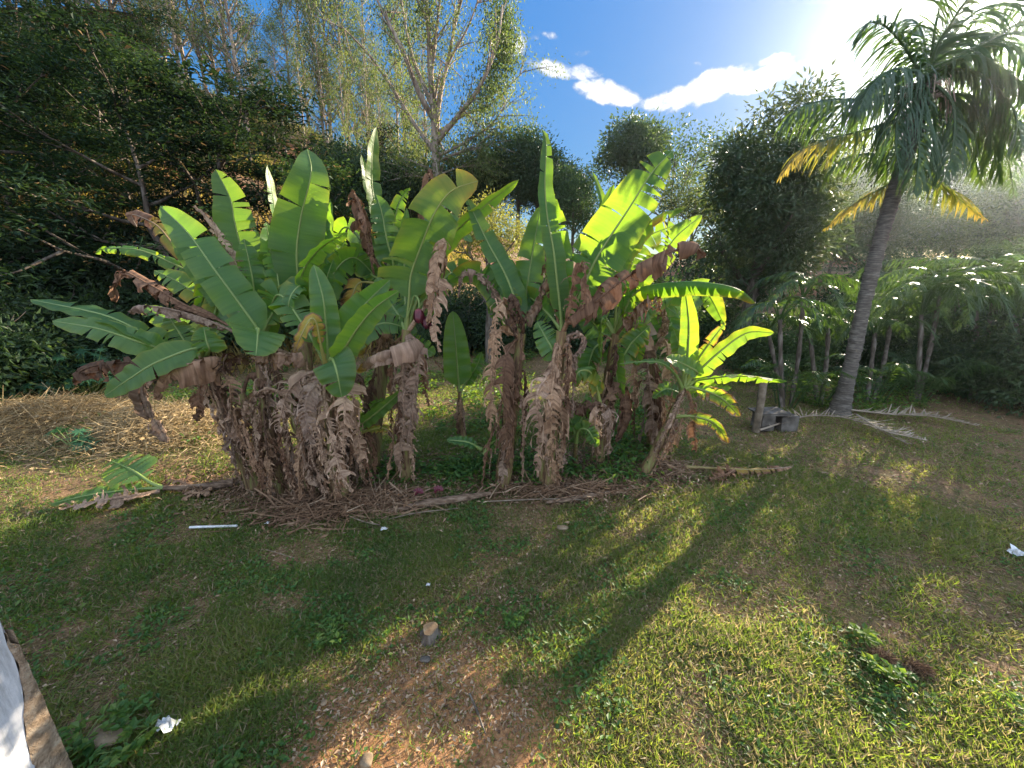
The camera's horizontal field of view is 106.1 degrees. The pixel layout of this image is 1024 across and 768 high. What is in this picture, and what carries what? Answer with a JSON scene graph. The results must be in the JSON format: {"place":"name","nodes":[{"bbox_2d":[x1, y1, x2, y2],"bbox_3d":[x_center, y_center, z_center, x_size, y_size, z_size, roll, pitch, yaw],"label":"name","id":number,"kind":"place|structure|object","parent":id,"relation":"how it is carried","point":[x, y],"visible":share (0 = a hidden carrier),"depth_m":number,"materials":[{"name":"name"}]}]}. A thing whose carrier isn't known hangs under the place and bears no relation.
{"place":"outdoors","nodes":[
{"label":"outdoors","id":0,"kind":"place"},
{"bbox_2d":[0,6,967,398],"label":"hillside","id":1,"kind":"structure","parent":0,"point":[772,310],"depth_m":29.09,"materials":[{"name":"green plant"}]},
{"bbox_2d":[0,4,68,171],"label":"hillside tree","id":2,"kind":"object","parent":1,"relation":"on","point":[17,28],"visible":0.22,"depth_m":15.56,"materials":[{"name":"green plant"}]},
{"bbox_2d":[0,30,98,167],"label":"hillside tree","id":3,"kind":"object","parent":1,"relation":"on","point":[3,63],"visible":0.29,"depth_m":13.00,"materials":[{"name":"green plant"}]},
{"bbox_2d":[0,284,101,406],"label":"bush","id":4,"kind":"object","parent":1,"relation":"on","point":[29,349],"visible":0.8,"depth_m":8.82,"materials":[{"name":"green plant"}]},
{"bbox_2d":[0,228,103,315],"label":"bush","id":5,"kind":"object","parent":1,"relation":"on","point":[59,282],"visible":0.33,"depth_m":11.31,"materials":[{"name":"green plant"}]},
{"bbox_2d":[0,20,109,222],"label":"hillside tree","id":6,"kind":"object","parent":1,"relation":"on","point":[11,86],"visible":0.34,"depth_m":12.86,"materials":[{"name":"green plant"}]},
{"bbox_2d":[0,194,152,304],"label":"bush","id":7,"kind":"object","parent":1,"relation":"on","point":[25,246],"visible":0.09,"depth_m":11.90,"materials":[{"name":"green plant"}]},
{"bbox_2d":[0,17,161,244],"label":"hillside tree","id":8,"kind":"object","parent":1,"relation":"on","point":[49,66],"visible":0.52,"depth_m":11.71,"materials":[{"name":"green plant"}]},
{"bbox_2d":[0,95,198,227],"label":"hillside tree","id":9,"kind":"object","parent":1,"relation":"on","point":[91,143],"visible":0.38,"depth_m":13.00,"materials":[{"name":"green plant"}]},
{"bbox_2d":[6,0,199,195],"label":"hillside tree","id":10,"kind":"object","parent":1,"relation":"on","point":[28,6],"visible":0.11,"depth_m":16.52,"materials":[{"name":"green plant"}]},
{"bbox_2d":[20,198,202,300],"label":"bush","id":11,"kind":"object","parent":1,"relation":"on","point":[123,231],"visible":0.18,"depth_m":12.32,"materials":[{"name":"green plant"}]},
{"bbox_2d":[20,23,205,210],"bbox_3d":[-17.977,-11.748,18.422,8.710,8.315,8.256,8,17,26],"label":"hillside tree","id":12,"kind":"object","parent":1,"relation":"on","point":[97,105],"visible":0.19,"depth_m":16.61,"materials":[{"name":"green plant"}]},
{"bbox_2d":[2,0,237,148],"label":"hillside tree","id":13,"kind":"object","parent":1,"relation":"on","point":[155,18],"visible":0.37,"depth_m":20.30,"materials":[{"name":"green plant"}]},
{"bbox_2d":[0,0,268,299],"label":"hillside tree","id":14,"kind":"object","parent":1,"relation":"on","point":[15,217],"visible":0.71,"depth_m":10.26,"materials":[{"name":"green plant"}]},
{"bbox_2d":[63,256,234,355],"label":"bush","id":15,"kind":"object","parent":1,"relation":"on","point":[122,287],"visible":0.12,"depth_m":11.29,"materials":[{"name":"green plant"}]},
{"bbox_2d":[38,136,271,273],"bbox_3d":[-11.804,-5.423,14.665,6.726,6.408,5.310,-7,17,-25],"label":"hillside tree","id":16,"kind":"object","parent":1,"relation":"on","point":[122,187],"visible":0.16,"depth_m":12.48,"materials":[{"name":"green plant"}]},
{"bbox_2d":[131,0,205,90],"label":"eucalyptus tree","id":17,"kind":"object","parent":1,"relation":"on","point":[173,35],"visible":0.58,"depth_m":31.89,"materials":[{"name":"green plant"}]},
{"bbox_2d":[55,29,352,241],"bbox_3d":[-10.360,-5.956,13.907,9.811,9.366,9.300,-2,16,-7],"label":"hillside tree","id":18,"kind":"object","parent":1,"relation":"on","point":[256,105],"visible":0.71,"depth_m":11.70,"materials":[{"name":"green plant"}]},
{"bbox_2d":[179,0,265,111],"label":"eucalyptus tree","id":19,"kind":"object","parent":1,"relation":"on","point":[223,28],"visible":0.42,"depth_m":36.58,"materials":[{"name":"green plant"}]},
{"bbox_2d":[186,0,283,131],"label":"eucalyptus tree","id":20,"kind":"object","parent":1,"relation":"on","point":[234,45],"visible":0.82,"depth_m":32.69,"materials":[{"name":"green plant"}]},
{"bbox_2d":[189,58,298,166],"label":"hillside tree","id":21,"kind":"object","parent":1,"relation":"on","point":[227,85],"visible":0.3,"depth_m":27.77,"materials":[{"name":"green plant"}]},
{"bbox_2d":[181,151,375,343],"bbox_3d":[-7.646,-4.642,14.506,7.612,7.666,8.030,-14,21,-42],"label":"hillside tree","id":22,"kind":"object","parent":1,"relation":"on","point":[332,172],"visible":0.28,"depth_m":13.90,"materials":[{"name":"green plant"}]},
{"bbox_2d":[255,15,301,151],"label":"eucalyptus tree","id":23,"kind":"object","parent":1,"relation":"on","point":[273,44],"visible":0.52,"depth_m":34.19,"materials":[{"name":"green plant"}]},
{"bbox_2d":[252,0,315,133],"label":"eucalyptus tree","id":24,"kind":"object","parent":1,"relation":"on","point":[280,11],"visible":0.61,"depth_m":38.39,"materials":[{"name":"green plant"}]},
{"bbox_2d":[279,24,326,148],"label":"eucalyptus tree","id":25,"kind":"object","parent":1,"relation":"on","point":[299,85],"visible":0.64,"depth_m":32.40,"materials":[{"name":"green plant"}]},
{"bbox_2d":[296,0,344,148],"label":"eucalyptus tree","id":26,"kind":"object","parent":1,"relation":"on","point":[319,57],"visible":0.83,"depth_m":37.21,"materials":[{"name":"green plant"}]},
{"bbox_2d":[291,0,367,148],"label":"eucalyptus tree","id":27,"kind":"object","parent":1,"relation":"on","point":[326,37],"visible":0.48,"depth_m":39.25,"materials":[{"name":"green plant"}]},
{"bbox_2d":[318,45,368,150],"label":"eucalyptus tree","id":28,"kind":"object","parent":1,"relation":"on","point":[348,115],"visible":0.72,"depth_m":32.33,"materials":[{"name":"green plant"}]},
{"bbox_2d":[306,0,381,147],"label":"eucalyptus tree","id":29,"kind":"object","parent":1,"relation":"on","point":[338,40],"visible":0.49,"depth_m":39.09,"materials":[{"name":"green plant"}]},
{"bbox_2d":[294,129,406,243],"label":"broadleaf tree","id":30,"kind":"object","parent":1,"relation":"on","point":[338,155],"visible":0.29,"depth_m":19.39,"materials":[{"name":"green plant"}]},
{"bbox_2d":[332,0,395,140],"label":"eucalyptus tree","id":31,"kind":"object","parent":1,"relation":"on","point":[347,34],"visible":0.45,"depth_m":38.59,"materials":[{"name":"green plant"}]},
{"bbox_2d":[345,1,391,148],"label":"eucalyptus tree","id":32,"kind":"object","parent":1,"relation":"on","point":[362,74],"visible":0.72,"depth_m":36.77,"materials":[{"name":"green plant"}]},
{"bbox_2d":[351,136,421,263],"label":"broadleaf tree","id":33,"kind":"object","parent":1,"relation":"on","point":[402,181],"visible":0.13,"depth_m":21.66,"materials":[{"name":"green plant"}]},
{"bbox_2d":[370,0,425,168],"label":"eucalyptus tree","id":34,"kind":"object","parent":1,"relation":"on","point":[397,82],"visible":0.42,"depth_m":39.61,"materials":[{"name":"green plant"}]},
{"bbox_2d":[302,0,570,217],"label":"eucalyptus tree","id":35,"kind":"object","parent":1,"relation":"on","point":[501,43],"visible":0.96,"depth_m":20.75,"materials":[{"name":"green plant"}]},
{"bbox_2d":[451,186,537,363],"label":"tree","id":36,"kind":"object","parent":1,"relation":"on","point":[507,238],"visible":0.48,"depth_m":12.40,"materials":[{"name":"green plant"}]},
{"bbox_2d":[471,113,569,245],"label":"broadleaf tree","id":37,"kind":"object","parent":1,"relation":"on","point":[518,128],"visible":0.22,"depth_m":22.83,"materials":[{"name":"green plant"}]},
{"bbox_2d":[494,128,587,243],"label":"broadleaf tree","id":38,"kind":"object","parent":1,"relation":"on","point":[530,177],"visible":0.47,"depth_m":21.73,"materials":[{"name":"green plant"}]},
{"bbox_2d":[528,157,606,260],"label":"broadleaf tree","id":39,"kind":"object","parent":1,"relation":"on","point":[578,200],"visible":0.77,"depth_m":20.82,"materials":[{"name":"green plant"}]},
{"bbox_2d":[588,106,689,215],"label":"round tree","id":40,"kind":"object","parent":1,"relation":"on","point":[636,136],"visible":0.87,"depth_m":27.66,"materials":[{"name":"green plant"}]},
{"bbox_2d":[622,112,741,281],"bbox_3d":[12.117,-13.593,29.842,8.947,12.862,7.895,0,16,0],"label":"airy tree","id":41,"kind":"object","parent":1,"relation":"on","point":[699,153],"visible":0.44,"depth_m":27.66,"materials":[{"name":"green plant"}]},
{"bbox_2d":[650,157,726,278],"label":"broadleaf tree","id":42,"kind":"object","parent":1,"relation":"on","point":[689,200],"visible":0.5,"depth_m":25.17,"materials":[{"name":"green plant"}]},
{"bbox_2d":[715,319,807,374],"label":"bush","id":43,"kind":"object","parent":1,"relation":"on","point":[734,358],"visible":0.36,"depth_m":12.44,"materials":[{"name":"green plant"}]},
{"bbox_2d":[739,312,849,374],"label":"bush","id":44,"kind":"object","parent":1,"relation":"on","point":[819,349],"visible":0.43,"depth_m":11.70,"materials":[{"name":"green plant"}]},
{"bbox_2d":[825,135,960,209],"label":"broadleaf tree","id":45,"kind":"object","parent":1,"relation":"on","point":[862,183],"visible":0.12,"depth_m":48.72,"materials":[{"name":"green plant"}]},
{"bbox_2d":[814,173,981,272],"bbox_3d":[20.905,-7.810,21.779,6.039,7.532,7.117,-13,20,-40],"label":"broadleaf tree","id":46,"kind":"object","parent":1,"relation":"on","point":[868,233],"visible":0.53,"depth_m":20.61,"materials":[{"name":"green plant"}]},
{"bbox_2d":[915,187,1006,261],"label":"broadleaf tree","id":47,"kind":"object","parent":1,"relation":"on","point":[936,249],"visible":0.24,"depth_m":25.06,"materials":[{"name":"green plant"}]},
{"bbox_2d":[923,320,1023,410],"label":"bush","id":48,"kind":"object","parent":1,"relation":"on","point":[989,360],"visible":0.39,"depth_m":9.38,"materials":[{"name":"green plant"}]},
{"bbox_2d":[929,168,1023,256],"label":"broadleaf tree","id":49,"kind":"object","parent":1,"relation":"on","point":[999,200],"visible":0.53,"depth_m":22.93,"materials":[{"name":"green plant"}]},
{"bbox_2d":[963,193,1023,256],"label":"broadleaf tree","id":50,"kind":"object","parent":1,"relation":"on","point":[1000,235],"visible":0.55,"depth_m":21.78,"materials":[{"name":"green plant"}]},
{"bbox_2d":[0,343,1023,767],"bbox_3d":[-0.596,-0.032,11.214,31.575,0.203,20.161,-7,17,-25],"label":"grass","id":51,"kind":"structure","parent":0,"point":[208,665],"depth_m":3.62,"materials":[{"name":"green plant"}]},
{"bbox_2d":[0,342,1023,767],"bbox_3d":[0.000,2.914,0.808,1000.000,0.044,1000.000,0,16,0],"label":"ground","id":52,"kind":"structure","parent":0,"point":[966,494],"depth_m":3.88,"materials":[{"name":"soil"}]},
{"bbox_2d":[0,622,72,767],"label":"house wall","id":53,"kind":"structure","parent":52,"relation":"on","point":[30,737],"depth_m":2.09,"materials":[{"name":"white paint"}]},
{"bbox_2d":[2,341,109,399],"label":"lobed leaf plant","id":54,"kind":"object","parent":52,"relation":"on","point":[43,386],"visible":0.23,"depth_m":9.26,"materials":[{"name":"green plant"}]},
{"bbox_2d":[25,345,122,396],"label":"lobed leaf plant","id":55,"kind":"object","parent":52,"relation":"on","point":[79,351],"visible":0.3,"depth_m":9.47,"materials":[{"name":"green plant"}]},
{"bbox_2d":[57,699,122,761],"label":"weed","id":56,"kind":"object","parent":52,"relation":"on","point":[85,745],"visible":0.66,"depth_m":2.52,"materials":[{"name":"green plant"}]},
{"bbox_2d":[4,278,197,384],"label":"bush","id":57,"kind":"object","parent":52,"relation":"on","point":[109,354],"visible":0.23,"depth_m":10.44,"materials":[{"name":"green plant"}]},
{"bbox_2d":[77,712,160,767],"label":"weed","id":58,"kind":"object","parent":52,"relation":"on","point":[126,749],"visible":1,"depth_m":2.50,"materials":[{"name":"green plant"}]},
{"bbox_2d":[0,382,240,475],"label":"brush heap","id":59,"kind":"object","parent":52,"relation":"on","point":[29,416],"visible":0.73,"depth_m":7.48,"materials":[{"name":"plant"}]},
{"bbox_2d":[89,683,159,736],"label":"weed","id":60,"kind":"object","parent":52,"relation":"on","point":[124,711],"visible":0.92,"depth_m":2.70,"materials":[{"name":"green plant"}]},
{"bbox_2d":[51,452,234,509],"bbox_3d":[-5.173,1.377,5.461,2.121,0.426,1.038,0,16,0],"label":"fallen banana","id":61,"kind":"object","parent":52,"relation":"on","point":[114,496],"visible":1,"depth_m":5.49,"materials":[{"name":"green plant"}]},
{"bbox_2d":[2,390,290,484],"bbox_3d":[-7.104,0.749,7.743,6.790,1.167,4.336,0,16,0],"label":"straw heap","id":62,"kind":"object","parent":52,"relation":"on","point":[177,417],"visible":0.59,"depth_m":7.18,"materials":[{"name":"beige plant"}]},
{"bbox_2d":[30,298,284,491],"bbox_3d":[-4.675,0.059,5.566,2.489,3.044,2.028,0,16,0],"label":"banana plant","id":63,"kind":"object","parent":52,"relation":"on","point":[165,360],"visible":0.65,"depth_m":4.81,"materials":[{"name":"green plant"}]},
{"bbox_2d":[95,205,305,498],"bbox_3d":[-4.087,-0.307,5.111,3.426,3.990,2.009,0,16,0],"label":"banana plant","id":64,"kind":"object","parent":52,"relation":"on","point":[212,271],"visible":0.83,"depth_m":5.07,"materials":[{"name":"green plant"}]},
{"bbox_2d":[191,372,300,495],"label":"banana plant","id":65,"kind":"object","parent":52,"relation":"on","point":[238,429],"visible":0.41,"depth_m":5.20,"materials":[{"name":"brown plant"}]},
{"bbox_2d":[238,370,330,500],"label":"banana plant","id":66,"kind":"object","parent":52,"relation":"on","point":[288,456],"visible":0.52,"depth_m":5.10,"materials":[{"name":"brown plant"}]},
{"bbox_2d":[211,149,382,490],"bbox_3d":[-2.975,-0.876,5.800,1.972,4.743,1.642,5,16,19],"label":"banana plant","id":67,"kind":"object","parent":52,"relation":"on","point":[302,238],"visible":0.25,"depth_m":5.31,"materials":[{"name":"green plant"}]},
{"bbox_2d":[193,477,427,544],"bbox_3d":[-2.560,1.666,5.149,3.005,0.781,1.534,0,16,0],"label":"debris heap","id":68,"kind":"object","parent":52,"relation":"on","point":[312,507],"visible":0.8,"depth_m":5.02,"materials":[{"name":"brown plant"}]},
{"bbox_2d":[257,265,416,501],"bbox_3d":[-2.474,0.115,5.024,2.270,3.202,1.398,0,16,0],"label":"banana plant","id":69,"kind":"object","parent":52,"relation":"on","point":[343,335],"visible":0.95,"depth_m":4.83,"materials":[{"name":"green plant"}]},
{"bbox_2d":[297,372,378,485],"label":"banana plant","id":70,"kind":"object","parent":52,"relation":"on","point":[355,468],"visible":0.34,"depth_m":5.58,"materials":[{"name":"brown plant"}]},
{"bbox_2d":[357,390,401,437],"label":"banana plant","id":71,"kind":"object","parent":52,"relation":"on","point":[376,413],"visible":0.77,"depth_m":5.41,"materials":[{"name":"green plant"}]},
{"bbox_2d":[333,127,472,472],"bbox_3d":[-1.788,-1.248,6.520,2.179,5.068,1.670,-9,18,-29],"label":"banana plant","id":72,"kind":"object","parent":52,"relation":"on","point":[386,225],"visible":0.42,"depth_m":5.70,"materials":[{"name":"green plant"}]},
{"bbox_2d":[347,471,459,522],"bbox_3d":[-1.754,1.598,5.311,2.052,0.710,1.256,0,16,0],"label":"debris heap","id":73,"kind":"object","parent":52,"relation":"on","point":[394,498],"visible":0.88,"depth_m":5.25,"materials":[{"name":"brown plant"}]},
{"bbox_2d":[356,169,518,481],"bbox_3d":[-1.176,-0.611,5.535,2.144,4.342,1.519,-10,18,-31],"label":"banana plant","id":74,"kind":"object","parent":52,"relation":"on","point":[423,292],"visible":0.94,"depth_m":5.00,"materials":[{"name":"green plant"}]},
{"bbox_2d":[435,311,483,446],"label":"banana plant","id":75,"kind":"object","parent":52,"relation":"on","point":[456,368],"visible":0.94,"depth_m":6.75,"materials":[{"name":"green plant"}]},
{"bbox_2d":[421,293,507,356],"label":"bush","id":76,"kind":"object","parent":52,"relation":"on","point":[465,316],"visible":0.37,"depth_m":15.29,"materials":[{"name":"green plant"}]},
{"bbox_2d":[448,199,547,488],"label":"banana plant","id":77,"kind":"object","parent":52,"relation":"on","point":[503,281],"visible":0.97,"depth_m":5.25,"materials":[{"name":"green plant"}]},
{"bbox_2d":[0,367,1023,767],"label":"ground weeds","id":78,"kind":"object","parent":52,"relation":"on","point":[228,763],"visible":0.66,"depth_m":3.49,"materials":[{"name":"green plant"}]},
{"bbox_2d":[0,357,1023,767],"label":"leaf litter","id":79,"kind":"object","parent":52,"relation":"on","point":[400,651],"visible":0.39,"depth_m":3.63,"materials":[{"name":"brown plant"}]},
{"bbox_2d":[468,299,555,357],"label":"bush","id":80,"kind":"object","parent":52,"relation":"on","point":[529,341],"visible":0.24,"depth_m":14.81,"materials":[{"name":"green plant"}]},
{"bbox_2d":[31,345,1012,492],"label":"undergrowth","id":81,"kind":"object","parent":52,"relation":"on","point":[466,460],"visible":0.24,"depth_m":7.32,"materials":[{"name":"green plant"}]},
{"bbox_2d":[460,464,671,510],"bbox_3d":[0.887,1.587,5.616,3.207,0.734,1.015,0,16,0],"label":"debris heap","id":82,"kind":"object","parent":52,"relation":"on","point":[582,487],"visible":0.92,"depth_m":5.52,"materials":[{"name":"brown plant"}]},
{"bbox_2d":[563,394,599,463],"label":"banana plant","id":83,"kind":"object","parent":52,"relation":"on","point":[582,424],"visible":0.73,"depth_m":5.56,"materials":[{"name":"green plant"}]},
{"bbox_2d":[565,366,632,454],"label":"banana plant","id":84,"kind":"object","parent":52,"relation":"on","point":[591,376],"visible":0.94,"depth_m":5.52,"materials":[{"name":"brown plant"}]},
{"bbox_2d":[523,129,706,490],"bbox_3d":[1.107,-0.757,5.349,2.495,4.715,1.570,0,16,0],"label":"banana plant","id":85,"kind":"object","parent":52,"relation":"on","point":[573,297],"visible":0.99,"depth_m":4.87,"materials":[{"name":"green plant"}]},
{"bbox_2d":[585,278,725,452],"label":"banana plant","id":86,"kind":"object","parent":52,"relation":"on","point":[664,326],"visible":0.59,"depth_m":6.55,"materials":[{"name":"brown plant"}]},
{"bbox_2d":[577,207,754,463],"bbox_3d":[1.853,-0.602,6.100,3.213,4.017,1.134,2,16,6],"label":"banana plant","id":87,"kind":"object","parent":52,"relation":"on","point":[632,319],"visible":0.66,"depth_m":5.75,"materials":[{"name":"green plant"}]},
{"bbox_2d":[620,296,786,474],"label":"banana plant","id":88,"kind":"object","parent":52,"relation":"on","point":[691,358],"visible":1,"depth_m":5.73,"materials":[{"name":"green plant"}]},
{"bbox_2d":[685,463,792,482],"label":"fallen leaf","id":89,"kind":"object","parent":52,"relation":"on","point":[729,470],"visible":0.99,"depth_m":6.07,"materials":[{"name":"brown plant"}]},
{"bbox_2d":[748,407,799,431],"bbox_3d":[5.339,0.723,7.910,0.826,0.398,0.436,0,16,0],"label":"broken trough","id":90,"kind":"object","parent":52,"relation":"on","point":[789,421],"visible":0.88,"depth_m":7.74,"materials":[{"name":"concrete"}]},
{"bbox_2d":[684,58,867,351],"bbox_3d":[8.788,-5.289,13.588,5.201,10.002,5.308,0,16,0],"label":"dome tree","id":91,"kind":"object","parent":52,"relation":"on","point":[783,226],"visible":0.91,"depth_m":12.59,"materials":[{"name":"green plant"}]},
{"bbox_2d":[723,271,873,408],"bbox_3d":[6.545,-0.989,9.062,2.868,3.208,3.075,0,16,0],"label":"palm","id":92,"kind":"object","parent":52,"relation":"on","point":[803,309],"visible":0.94,"depth_m":8.88,"materials":[{"name":"green plant"}]},
{"bbox_2d":[757,306,883,405],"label":"palm","id":93,"kind":"object","parent":52,"relation":"on","point":[824,368],"visible":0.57,"depth_m":9.46,"materials":[{"name":"green plant"}]},
{"bbox_2d":[812,293,954,404],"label":"palm","id":94,"kind":"object","parent":52,"relation":"on","point":[889,321],"visible":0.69,"depth_m":9.69,"materials":[{"name":"green plant"}]},
{"bbox_2d":[824,307,951,389],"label":"bush","id":95,"kind":"object","parent":52,"relation":"on","point":[867,345],"visible":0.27,"depth_m":11.26,"materials":[{"name":"green plant"}]},
{"bbox_2d":[859,651,918,686],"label":"weed","id":96,"kind":"object","parent":52,"relation":"on","point":[898,670],"visible":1,"depth_m":2.99,"materials":[{"name":"green plant"}]},
{"bbox_2d":[773,0,1023,416],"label":"palm tree","id":97,"kind":"object","parent":52,"relation":"on","point":[921,120],"visible":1,"depth_m":7.38,"materials":[{"name":"green plant"}]},
{"bbox_2d":[831,256,1023,402],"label":"palm","id":98,"kind":"object","parent":52,"relation":"on","point":[918,386],"visible":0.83,"depth_m":9.37,"materials":[{"name":"green plant"}]},
{"bbox_2d":[861,323,1000,396],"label":"bush","id":99,"kind":"object","parent":52,"relation":"on","point":[901,350],"visible":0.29,"depth_m":10.26,"materials":[{"name":"green plant"}]},
{"bbox_2d":[873,252,1023,400],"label":"palm","id":100,"kind":"object","parent":52,"relation":"on","point":[1011,266],"visible":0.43,"depth_m":9.88,"materials":[{"name":"green plant"}]},
{"bbox_2d":[889,306,1023,403],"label":"bush","id":101,"kind":"object","parent":52,"relation":"on","point":[950,346],"visible":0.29,"depth_m":9.84,"materials":[{"name":"green plant"}]},
{"bbox_2d":[930,230,1023,289],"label":"broadleaf tree","id":102,"kind":"object","parent":52,"relation":"on","point":[979,253],"visible":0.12,"depth_m":13.81,"materials":[{"name":"green plant"}]},
{"bbox_2d":[954,306,1023,417],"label":"bush","id":103,"kind":"object","parent":52,"relation":"on","point":[1016,348],"visible":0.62,"depth_m":8.99,"materials":[{"name":"green plant"}]},
{"bbox_2d":[0,0,1023,259],"label":"sky","id":104,"kind":"structure","parent":0,"point":[702,58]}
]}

